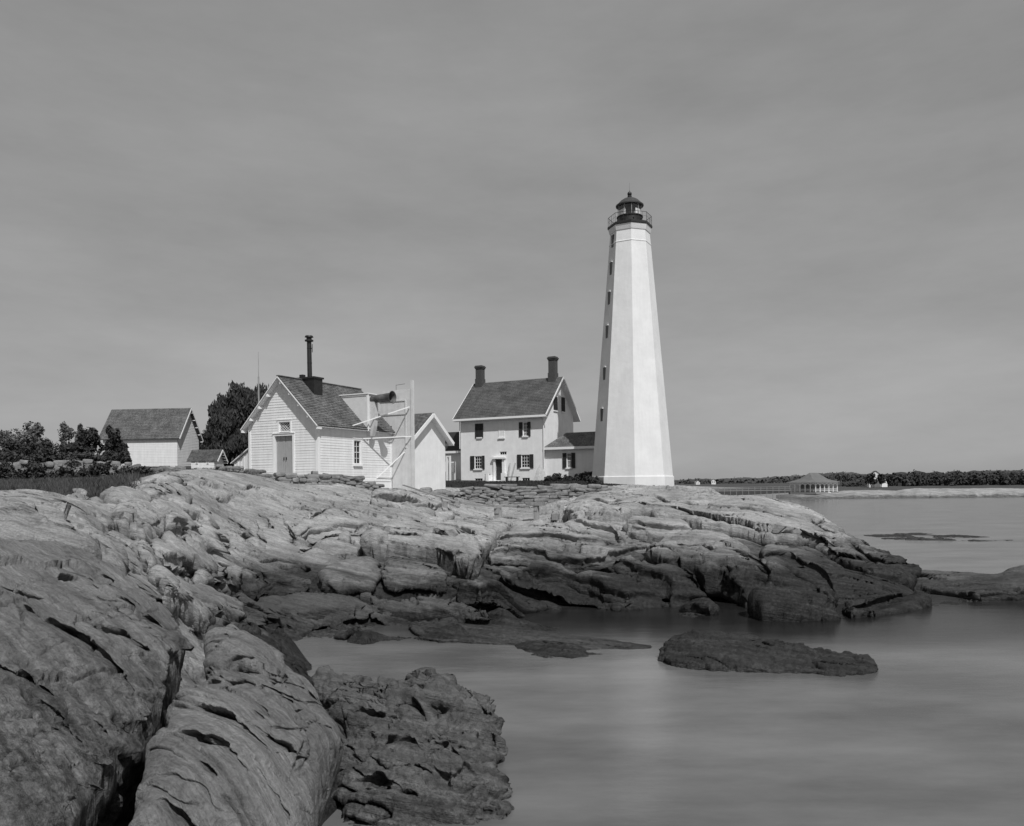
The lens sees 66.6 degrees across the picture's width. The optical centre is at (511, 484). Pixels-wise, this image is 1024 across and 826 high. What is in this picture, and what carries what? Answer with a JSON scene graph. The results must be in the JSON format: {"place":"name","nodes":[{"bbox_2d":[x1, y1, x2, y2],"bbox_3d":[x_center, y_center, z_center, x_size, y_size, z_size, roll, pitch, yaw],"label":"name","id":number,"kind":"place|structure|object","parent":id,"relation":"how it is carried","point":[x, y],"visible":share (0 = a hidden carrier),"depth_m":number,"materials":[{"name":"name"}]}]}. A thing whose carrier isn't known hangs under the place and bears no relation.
{"place":"outdoors","nodes":[
{"label":"outdoors","id":0,"kind":"place"},
{"bbox_2d":[0,0,1023,479],"label":"sky","id":1,"kind":"structure","parent":0,"point":[426,192],"materials":[{"name":"grey"}]},
{"bbox_2d":[455,483,611,503],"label":"stone wall","id":2,"kind":"structure","parent":0,"point":[512,493],"depth_m":58.48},
{"bbox_2d":[103,466,1023,825],"bbox_3d":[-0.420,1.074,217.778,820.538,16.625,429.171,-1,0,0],"label":"ground","id":3,"kind":"structure","parent":0,"point":[249,514],"depth_m":32.18,"materials":[{"name":"stone"}]},
{"bbox_2d":[0,439,27,462],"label":"bush","id":4,"kind":"object","parent":3,"relation":"on","point":[13,447],"visible":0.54,"depth_m":59.69,"materials":[{"name":"black plant"}]},
{"bbox_2d":[0,421,52,452],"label":"tree","id":5,"kind":"object","parent":3,"relation":"on","point":[33,433],"visible":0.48,"depth_m":77.14,"materials":[{"name":"grey plant"}]},
{"bbox_2d":[11,441,60,463],"bbox_3d":[-35.779,-2.283,59.512,4.131,2.183,4.085,-1,0,0],"label":"bush","id":6,"kind":"object","parent":3,"relation":"on","point":[38,453],"visible":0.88,"depth_m":58.98,"materials":[{"name":"grey plant"}]},
{"bbox_2d":[0,489,114,532],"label":"rock ledge","id":7,"kind":"object","parent":3,"relation":"on","point":[95,512],"visible":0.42,"depth_m":19.71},
{"bbox_2d":[57,421,75,449],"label":"tree","id":8,"kind":"object","parent":3,"relation":"on","point":[67,434],"visible":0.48,"depth_m":74.65,"materials":[{"name":"grey plant"}]},
{"bbox_2d":[0,459,140,478],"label":"stone wall","id":9,"kind":"structure","parent":3,"relation":"on","point":[55,465],"depth_m":51.94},
{"bbox_2d":[0,459,155,479],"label":"vine","id":10,"kind":"object","parent":9,"relation":"on","point":[29,472],"visible":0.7,"depth_m":50.99,"materials":[{"name":"plant"}]},
{"bbox_2d":[0,496,142,575],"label":"rock ledge","id":11,"kind":"object","parent":3,"relation":"on","point":[42,521],"visible":0.57,"depth_m":11.86,"materials":[{"name":"stone"}]},
{"bbox_2d":[0,471,143,499],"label":"grass","id":12,"kind":"structure","parent":3,"relation":"on","point":[92,486],"depth_m":30.29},
{"bbox_2d":[56,441,88,460],"bbox_3d":[-32.281,-2.280,57.615,2.891,1.939,2.278,-1,0,30],"label":"bush","id":13,"kind":"object","parent":3,"relation":"on","point":[71,450],"visible":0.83,"depth_m":57.23,"materials":[{"name":"black plant"}]},
{"bbox_2d":[66,488,89,499],"bbox_3d":[-14.308,0.537,25.735,0.676,0.855,2.894,-1,0,-23],"label":"stone","id":14,"kind":"object","parent":3,"relation":"on","point":[79,494],"visible":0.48,"depth_m":25.52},
{"bbox_2d":[74,423,82,444],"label":"tree","id":15,"kind":"object","parent":3,"relation":"on","point":[78,428],"visible":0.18,"depth_m":74.84,"materials":[{"name":"grey plant"}]},
{"bbox_2d":[77,427,111,463],"bbox_3d":[-31.223,-2.834,58.193,2.787,3.034,2.750,-1,0,0],"label":"bush","id":16,"kind":"object","parent":3,"relation":"on","point":[90,437],"visible":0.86,"depth_m":58.01,"materials":[{"name":"grey plant"}]},
{"bbox_2d":[0,538,193,825],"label":"boulder","id":17,"kind":"object","parent":3,"relation":"on","point":[93,649],"visible":0.98,"depth_m":7.43,"materials":[{"name":"stone"}]},
{"bbox_2d":[102,425,122,464],"bbox_3d":[-30.122,-2.936,58.658,1.411,3.209,1.411,-1,0,-40],"label":"bush","id":18,"kind":"object","parent":3,"relation":"on","point":[113,436],"visible":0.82,"depth_m":58.55,"materials":[{"name":"black plant"}]},
{"bbox_2d":[113,440,131,463],"bbox_3d":[-29.730,-2.459,59.378,1.802,2.216,1.661,-1,0,0],"label":"bush","id":19,"kind":"object","parent":3,"relation":"on","point":[121,447],"visible":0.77,"depth_m":59.04,"materials":[{"name":"black plant"}]},
{"bbox_2d":[110,486,134,489],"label":"stone","id":20,"kind":"object","parent":3,"relation":"on","point":[130,488],"visible":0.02,"depth_m":28.18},
{"bbox_2d":[4,467,254,481],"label":"grass","id":21,"kind":"structure","parent":3,"relation":"on","point":[143,475],"depth_m":41.75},
{"bbox_2d":[100,481,192,503],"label":"rock ledge","id":22,"kind":"object","parent":3,"relation":"on","point":[151,491],"visible":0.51,"depth_m":28.36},
{"bbox_2d":[99,408,203,466],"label":"barn","id":23,"kind":"structure","parent":3,"relation":"on","point":[171,437],"depth_m":96.11,"materials":[{"name":"white paint"}]},
{"bbox_2d":[134,473,190,489],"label":"rock ledge","id":24,"kind":"object","parent":3,"relation":"on","point":[152,478],"visible":0.38,"depth_m":30.61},
{"bbox_2d":[111,498,228,546],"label":"rock ledge","id":25,"kind":"object","parent":3,"relation":"on","point":[142,521],"visible":0.71,"depth_m":23.84,"materials":[{"name":"stone"}]},
{"bbox_2d":[156,472,183,484],"bbox_3d":[-13.726,-0.138,31.493,0.695,0.761,1.937,-1,0,0],"label":"stone","id":26,"kind":"object","parent":3,"relation":"on","point":[171,477],"visible":0.59,"depth_m":31.12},
{"bbox_2d":[150,466,195,473],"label":"stone wall","id":27,"kind":"structure","parent":3,"relation":"on","point":[167,468],"depth_m":50.66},
{"bbox_2d":[132,530,230,574],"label":"rock ledge","id":28,"kind":"object","parent":3,"relation":"on","point":[191,552],"visible":0.74,"depth_m":23.11,"materials":[{"name":"stone"}]},
{"bbox_2d":[148,564,246,635],"bbox_3d":[-6.968,2.644,16.585,1.684,2.261,8.860,-1,0,-9],"label":"boulder","id":29,"kind":"object","parent":3,"relation":"on","point":[199,606],"visible":0.77,"depth_m":15.13,"materials":[{"name":"stone"}]},
{"bbox_2d":[199,429,209,449],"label":"tree","id":30,"kind":"object","parent":3,"relation":"on","point":[202,445],"visible":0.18,"depth_m":105.30,"materials":[{"name":"black plant"}]},
{"bbox_2d":[186,449,227,468],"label":"shed","id":31,"kind":"structure","parent":3,"relation":"on","point":[208,459],"depth_m":88.44,"materials":[{"name":"white paint"}]},
{"bbox_2d":[128,624,342,825],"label":"boulder","id":32,"kind":"object","parent":3,"relation":"on","point":[249,734],"visible":1,"depth_m":7.37,"materials":[{"name":"stone"}]},
{"bbox_2d":[204,380,268,466],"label":"tree","id":33,"kind":"object","parent":3,"relation":"on","point":[230,413],"visible":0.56,"depth_m":97.65,"materials":[{"name":"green plant"}]},
{"bbox_2d":[192,565,311,600],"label":"rock ledge","id":34,"kind":"object","parent":3,"relation":"on","point":[290,584],"visible":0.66,"depth_m":27.81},
{"bbox_2d":[213,464,297,479],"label":"stone wall","id":35,"kind":"structure","parent":3,"relation":"on","point":[221,467],"depth_m":41.40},
{"bbox_2d":[258,354,259,402],"bbox_3d":[-19.498,-5.284,60.000,0.157,9.895,0.157,-1,0,-22],"label":"flagpole","id":36,"kind":"object","parent":3,"relation":"on","point":[258,381],"visible":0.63,"depth_m":59.98,"materials":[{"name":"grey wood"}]},
{"bbox_2d":[229,591,373,640],"bbox_3d":[-7.769,4.263,24.921,3.807,2.326,8.012,-1,0,14],"label":"rock ledge","id":37,"kind":"object","parent":3,"relation":"on","point":[290,613],"visible":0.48,"depth_m":27.42,"materials":[{"name":"stone"}]},
{"bbox_2d":[230,335,414,489],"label":"fog signal house","id":38,"kind":"structure","parent":3,"relation":"on","point":[302,424],"depth_m":47.39,"materials":[{"name":"painted white wood clapboard"},{"name":"wood shingle"},{"name":"paint"}]},
{"bbox_2d":[277,436,285,473],"bbox_3d":[-13.782,-1.679,46.469,0.685,2.432,0.110,-1,0,28],"label":"door","id":39,"kind":"structure","parent":38,"relation":"in","point":[281,443],"depth_m":46.46,"materials":[{"name":"grey paint"}]},
{"bbox_2d":[277,419,291,432],"bbox_3d":[-13.457,-3.481,46.196,1.155,0.796,0.200,-1,0,28],"label":"transom window","id":40,"kind":"structure","parent":38,"relation":"in","point":[286,426],"depth_m":46.21,"materials":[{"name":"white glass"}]},
{"bbox_2d":[285,436,292,473],"bbox_3d":[-13.162,-1.685,46.149,0.685,2.432,0.110,-1,0,27],"label":"door","id":41,"kind":"structure","parent":38,"relation":"in","point":[289,469],"depth_m":46.19,"materials":[{"name":"grey paint"}]},
{"bbox_2d":[353,438,362,465],"bbox_3d":[-9.580,-2.009,48.150,0.250,1.743,0.916,-1,0,28],"label":"window","id":42,"kind":"structure","parent":38,"relation":"in","point":[357,445],"depth_m":48.20,"materials":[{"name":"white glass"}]},
{"bbox_2d":[283,512,368,551],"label":"rock ledge","id":43,"kind":"object","parent":3,"relation":"on","point":[298,528],"visible":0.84,"depth_m":34.79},
{"bbox_2d":[285,622,373,640],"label":"rock ledge","id":44,"kind":"object","parent":3,"relation":"on","point":[336,632],"visible":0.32,"depth_m":26.10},
{"bbox_2d":[273,471,388,490],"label":"stone wall","id":45,"kind":"structure","parent":3,"relation":"on","point":[314,478],"depth_m":41.33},
{"bbox_2d":[337,531,350,542],"bbox_3d":[-7.262,2.359,33.906,0.606,0.651,1.018,-1,0,0],"label":"stone","id":46,"kind":"object","parent":3,"relation":"on","point":[344,536],"visible":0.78,"depth_m":33.56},
{"bbox_2d":[317,556,381,595],"bbox_3d":[-6.031,3.506,29.762,2.772,1.293,2.514,-1,0,-27],"label":"boulder","id":47,"kind":"object","parent":3,"relation":"on","point":[354,575],"visible":0.97,"depth_m":29.10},
{"bbox_2d":[357,546,363,556],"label":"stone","id":48,"kind":"object","parent":3,"relation":"on","point":[359,552],"visible":0.45,"depth_m":32.13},
{"bbox_2d":[370,488,454,519],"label":"rock ledge","id":49,"kind":"object","parent":3,"relation":"on","point":[420,501],"visible":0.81,"depth_m":41.17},
{"bbox_2d":[381,555,447,594],"bbox_3d":[-3.716,3.449,30.084,2.697,1.255,2.941,-1,0,0],"label":"boulder","id":50,"kind":"object","parent":3,"relation":"on","point":[399,573],"visible":1,"depth_m":29.39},
{"bbox_2d":[359,592,490,625],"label":"rock ledge","id":51,"kind":"object","parent":3,"relation":"on","point":[430,604],"visible":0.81,"depth_m":28.05,"materials":[{"name":"stone"}]},
{"bbox_2d":[359,520,496,578],"bbox_3d":[-3.465,2.934,32.456,5.620,2.790,6.023,-1,0,0],"label":"rock ledge","id":52,"kind":"object","parent":3,"relation":"on","point":[461,549],"visible":0.66,"depth_m":31.61,"materials":[{"name":"stone"}]},
{"bbox_2d":[414,413,454,489],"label":"oil house","id":53,"kind":"structure","parent":3,"relation":"on","point":[433,438],"depth_m":55.10,"materials":[{"name":"paint"}]},
{"bbox_2d":[441,502,447,508],"bbox_3d":[-3.845,1.503,43.983,0.300,1.020,0.337,-1,0,28],"label":"post","id":54,"kind":"object","parent":3,"relation":"on","point":[445,505],"visible":0.36,"depth_m":43.86,"materials":[{"name":"grey wood"}]},
{"bbox_2d":[420,487,472,500],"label":"stone wall","id":55,"kind":"structure","parent":3,"relation":"on","point":[449,494],"depth_m":52.97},
{"bbox_2d":[446,456,450,480],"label":"gate frame","id":56,"kind":"object","parent":3,"relation":"on","point":[447,468],"visible":0.88,"depth_m":82.34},
{"bbox_2d":[445,462,453,479],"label":"fence","id":57,"kind":"object","parent":3,"relation":"on","point":[452,475],"visible":0.35,"depth_m":83.14,"materials":[{"name":"white wood"}]},
{"bbox_2d":[448,501,459,506],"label":"stone","id":58,"kind":"object","parent":3,"relation":"on","point":[454,504],"visible":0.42,"depth_m":49.69,"materials":[{"name":"grey stone"}]},
{"bbox_2d":[483,517,512,533],"bbox_3d":[-0.723,2.279,41.039,1.472,1.035,3.490,-1,0,16],"label":"stone","id":59,"kind":"object","parent":3,"relation":"on","point":[499,525],"visible":0.59,"depth_m":40.15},
{"bbox_2d":[494,508,501,517],"bbox_3d":[-0.822,1.945,45.481,0.340,1.120,0.383,-1,0,28],"label":"post","id":60,"kind":"object","parent":3,"relation":"on","point":[497,512],"visible":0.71,"depth_m":45.34,"materials":[{"name":"grey wood"}]},
{"bbox_2d":[402,485,501,507],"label":"rock ledge","id":61,"kind":"object","parent":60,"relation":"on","point":[451,501],"visible":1,"depth_m":44.73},
{"bbox_2d":[457,579,561,617],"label":"rock ledge","id":62,"kind":"object","parent":3,"relation":"on","point":[473,591],"visible":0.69,"depth_m":28.79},
{"bbox_2d":[469,500,553,507],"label":"rock ledge","id":63,"kind":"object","parent":3,"relation":"on","point":[508,504],"depth_m":55.67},
{"bbox_2d":[445,356,594,480],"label":"keepers house","id":64,"kind":"structure","parent":3,"relation":"on","point":[526,426],"depth_m":80.46,"materials":[{"name":"paint"}]},
{"bbox_2d":[470,456,484,469],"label":"window","id":65,"kind":"structure","parent":64,"relation":"in","point":[479,460],"depth_m":81.59,"materials":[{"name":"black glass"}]},
{"bbox_2d":[475,423,482,438],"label":"window","id":66,"kind":"structure","parent":64,"relation":"in","point":[478,427],"depth_m":81.32,"materials":[{"name":"black glass"}]},
{"bbox_2d":[496,459,501,479],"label":"door","id":67,"kind":"structure","parent":64,"relation":"in","point":[498,461],"depth_m":80.45,"materials":[{"name":"paint"}]},
{"bbox_2d":[498,422,504,438],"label":"blind window","id":68,"kind":"structure","parent":64,"relation":"in","point":[501,424],"depth_m":80.16,"materials":[{"name":"paint"}]},
{"bbox_2d":[519,422,530,436],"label":"window","id":69,"kind":"structure","parent":64,"relation":"in","point":[527,426],"depth_m":79.01,"materials":[{"name":"black glass"}]},
{"bbox_2d":[517,454,533,468],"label":"window","id":70,"kind":"structure","parent":64,"relation":"in","point":[526,459],"depth_m":79.01,"materials":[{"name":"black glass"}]},
{"bbox_2d":[553,397,557,411],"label":"window","id":71,"kind":"structure","parent":64,"relation":"in","point":[555,402],"depth_m":80.59,"materials":[{"name":"paint"}]},
{"bbox_2d":[561,397,565,412],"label":"window","id":72,"kind":"structure","parent":64,"relation":"in","point":[562,398],"depth_m":82.28,"materials":[{"name":"paint"}]},
{"bbox_2d":[562,453,574,468],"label":"window","id":73,"kind":"structure","parent":64,"relation":"in","point":[570,464],"depth_m":77.18,"materials":[{"name":"black glass"}]},
{"bbox_2d":[408,621,651,649],"bbox_3d":[0.305,5.034,25.354,8.545,0.536,2.752,-1,0,16],"label":"rock ledge","id":74,"kind":"object","parent":3,"relation":"on","point":[493,634],"visible":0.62,"depth_m":24.95,"materials":[{"name":"stone"}]},
{"bbox_2d":[533,506,538,520],"bbox_3d":[1.467,1.850,46.986,0.260,1.150,0.292,-1,0,28],"label":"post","id":75,"kind":"object","parent":3,"relation":"on","point":[536,512],"visible":0.82,"depth_m":46.88,"materials":[{"name":"stone"}]},
{"bbox_2d":[527,502,544,505],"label":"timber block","id":76,"kind":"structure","parent":75,"relation":"on","point":[535,503],"depth_m":46.80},
{"bbox_2d":[445,479,628,486],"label":"grass","id":77,"kind":"structure","parent":3,"relation":"on","point":[526,483],"depth_m":71.62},
{"bbox_2d":[534,465,545,480],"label":"canvas cover","id":78,"kind":"object","parent":3,"relation":"on","point":[540,474],"visible":0.76,"depth_m":76.77,"materials":[{"name":"grey fabric"}]},
{"bbox_2d":[497,520,606,546],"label":"rock ledge","id":79,"kind":"object","parent":3,"relation":"on","point":[539,530],"visible":0.59,"depth_m":38.07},
{"bbox_2d":[551,510,559,519],"bbox_3d":[2.577,1.813,45.995,0.500,0.567,0.310,-1,0,-6],"label":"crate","id":80,"kind":"object","parent":3,"relation":"on","point":[555,516],"visible":1,"depth_m":45.86,"materials":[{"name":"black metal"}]},
{"bbox_2d":[487,539,646,573],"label":"rock ledge","id":81,"kind":"object","parent":3,"relation":"on","point":[517,554],"visible":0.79,"depth_m":33.72,"materials":[{"name":"stone"}]},
{"bbox_2d":[544,471,602,483],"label":"shrub","id":82,"kind":"object","parent":3,"relation":"on","point":[587,477],"visible":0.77,"depth_m":74.00,"materials":[{"name":"black plant"}]},
{"bbox_2d":[500,560,663,610],"bbox_3d":[2.826,4.203,31.528,6.624,2.228,2.160,-1,0,0],"label":"rock ledge","id":83,"kind":"object","parent":3,"relation":"on","point":[632,595],"visible":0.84,"depth_m":31.69,"materials":[{"name":"stone"}]},
{"bbox_2d":[564,518,625,545],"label":"rock ledge","id":84,"kind":"object","parent":3,"relation":"on","point":[609,534],"visible":0.64,"depth_m":38.68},
{"bbox_2d":[592,183,673,485],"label":"lighthouse","id":85,"kind":"object","parent":3,"relation":"on","point":[632,443],"visible":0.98,"depth_m":68.88,"materials":[{"name":"white"}]},
{"bbox_2d":[600,408,602,420],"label":"window","id":86,"kind":"structure","parent":85,"relation":"in","point":[601,409],"depth_m":70.10,"materials":[{"name":"black glass"}]},
{"bbox_2d":[603,366,605,379],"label":"window","id":87,"kind":"structure","parent":85,"relation":"in","point":[604,368],"depth_m":70.10,"materials":[{"name":"black glass"}]},
{"bbox_2d":[605,324,608,337],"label":"window","id":88,"kind":"structure","parent":85,"relation":"in","point":[607,325],"depth_m":70.12,"materials":[{"name":"black glass"}]},
{"bbox_2d":[607,291,610,304],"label":"window","id":89,"kind":"structure","parent":85,"relation":"in","point":[609,292],"depth_m":70.21,"materials":[{"name":"black glass"}]},
{"bbox_2d":[611,234,613,247],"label":"window","id":90,"kind":"structure","parent":85,"relation":"in","point":[612,236],"depth_m":70.45,"materials":[{"name":"black glass"}]},
{"bbox_2d":[622,515,691,543],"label":"rock ledge","id":91,"kind":"object","parent":3,"relation":"on","point":[646,529],"visible":0.65,"depth_m":39.26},
{"bbox_2d":[610,555,719,615],"bbox_3d":[6.925,4.354,32.013,3.226,2.718,5.274,-1,0,-41],"label":"rock ledge","id":92,"kind":"object","parent":3,"relation":"on","point":[681,587],"visible":0.69,"depth_m":32.38,"materials":[{"name":"stone"}]},
{"bbox_2d":[642,529,840,621],"bbox_3d":[9.361,4.303,32.633,5.604,4.335,10.359,-1,0,-24],"label":"rock ledge","id":93,"kind":"object","parent":3,"relation":"on","point":[726,567],"visible":0.67,"depth_m":32.14,"materials":[{"name":"stone"}]},
{"bbox_2d":[563,489,921,591],"bbox_3d":[11.193,2.783,42.039,19.665,5.093,9.664,-1,0,31],"label":"rock ledge","id":94,"kind":"object","parent":3,"relation":"on","point":[761,520],"visible":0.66,"depth_m":40.41,"materials":[{"name":"stone"}]},
{"bbox_2d":[759,542,931,618],"bbox_3d":[14.419,4.332,33.282,6.138,3.208,9.164,-1,0,-11],"label":"rock ledge","id":95,"kind":"object","parent":3,"relation":"on","point":[860,594],"visible":0.68,"depth_m":32.79,"materials":[{"name":"stone"}]},
{"bbox_2d":[914,565,1023,601],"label":"rock ledge","id":96,"kind":"object","parent":3,"relation":"on","point":[978,586],"visible":0.68,"depth_m":33.82,"materials":[{"name":"stone"}]},
{"bbox_2d":[294,493,1023,825],"bbox_3d":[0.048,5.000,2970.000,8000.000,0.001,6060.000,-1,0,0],"label":"water","id":97,"kind":"structure","parent":0,"point":[923,725],"depth_m":17.18,"materials":[{"name":"liquid"}]},
{"bbox_2d":[311,665,513,825],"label":"seaweed rock","id":98,"kind":"object","parent":97,"relation":"in","point":[424,746],"visible":0.95,"depth_m":13.07,"materials":[{"name":"stone"}]},
{"bbox_2d":[705,486,790,495],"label":"boardwalk","id":99,"kind":"structure","parent":97,"relation":"in","point":[742,490],"depth_m":234.13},
{"bbox_2d":[658,629,877,676],"bbox_3d":[7.014,4.906,21.844,5.760,1.265,3.127,-1,0,13],"label":"seaweed rock","id":100,"kind":"object","parent":97,"relation":"in","point":[709,650],"visible":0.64,"depth_m":21.03,"materials":[{"name":"stone"}]},
{"bbox_2d":[864,533,983,537],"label":"reef","id":101,"kind":"object","parent":97,"relation":"in","point":[909,535],"visible":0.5,"depth_m":69.62},
{"bbox_2d":[881,537,1009,541],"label":"reef","id":102,"kind":"object","parent":97,"relation":"in","point":[920,538],"visible":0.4,"depth_m":65.64},
{"bbox_2d":[674,482,1023,491],"bbox_3d":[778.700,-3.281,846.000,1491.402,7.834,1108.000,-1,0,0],"label":"land","id":103,"kind":"structure","parent":0,"point":[782,485],"depth_m":417.59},
{"bbox_2d":[674,471,865,483],"bbox_3d":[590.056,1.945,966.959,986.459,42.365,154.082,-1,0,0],"label":"wood","id":104,"kind":"object","parent":103,"relation":"on","point":[843,476],"visible":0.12,"depth_m":925.38,"materials":[{"name":"black plant"}]},
{"bbox_2d":[865,473,877,487],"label":"tree","id":105,"kind":"object","parent":103,"relation":"on","point":[870,479],"visible":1,"depth_m":384.21,"materials":[{"name":"black plant"}]},
{"bbox_2d":[867,471,879,486],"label":"house","id":106,"kind":"structure","parent":103,"relation":"on","point":[876,475],"depth_m":405.34,"materials":[{"name":"white paint"}]},
{"bbox_2d":[874,479,886,486],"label":"house","id":107,"kind":"structure","parent":103,"relation":"on","point":[879,485],"depth_m":400.29,"materials":[{"name":"white paint"}]},
{"bbox_2d":[877,474,885,486],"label":"tree","id":108,"kind":"object","parent":103,"relation":"on","point":[881,478],"visible":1,"depth_m":384.18,"materials":[{"name":"black plant"}]},
{"bbox_2d":[885,474,892,487],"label":"tree","id":109,"kind":"object","parent":103,"relation":"on","point":[889,479],"visible":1,"depth_m":384.08,"materials":[{"name":"black plant"}]},
{"bbox_2d":[839,469,1023,486],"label":"wood","id":110,"kind":"object","parent":103,"relation":"on","point":[973,477],"visible":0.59,"depth_m":433.19,"materials":[{"name":"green plant"}]},
{"bbox_2d":[776,488,1023,498],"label":"shore","id":111,"kind":"structure","parent":0,"point":[941,493],"depth_m":226.58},
{"bbox_2d":[786,473,838,493],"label":"pavilion","id":112,"kind":"structure","parent":111,"relation":"on","point":[812,483],"depth_m":234.34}
]}

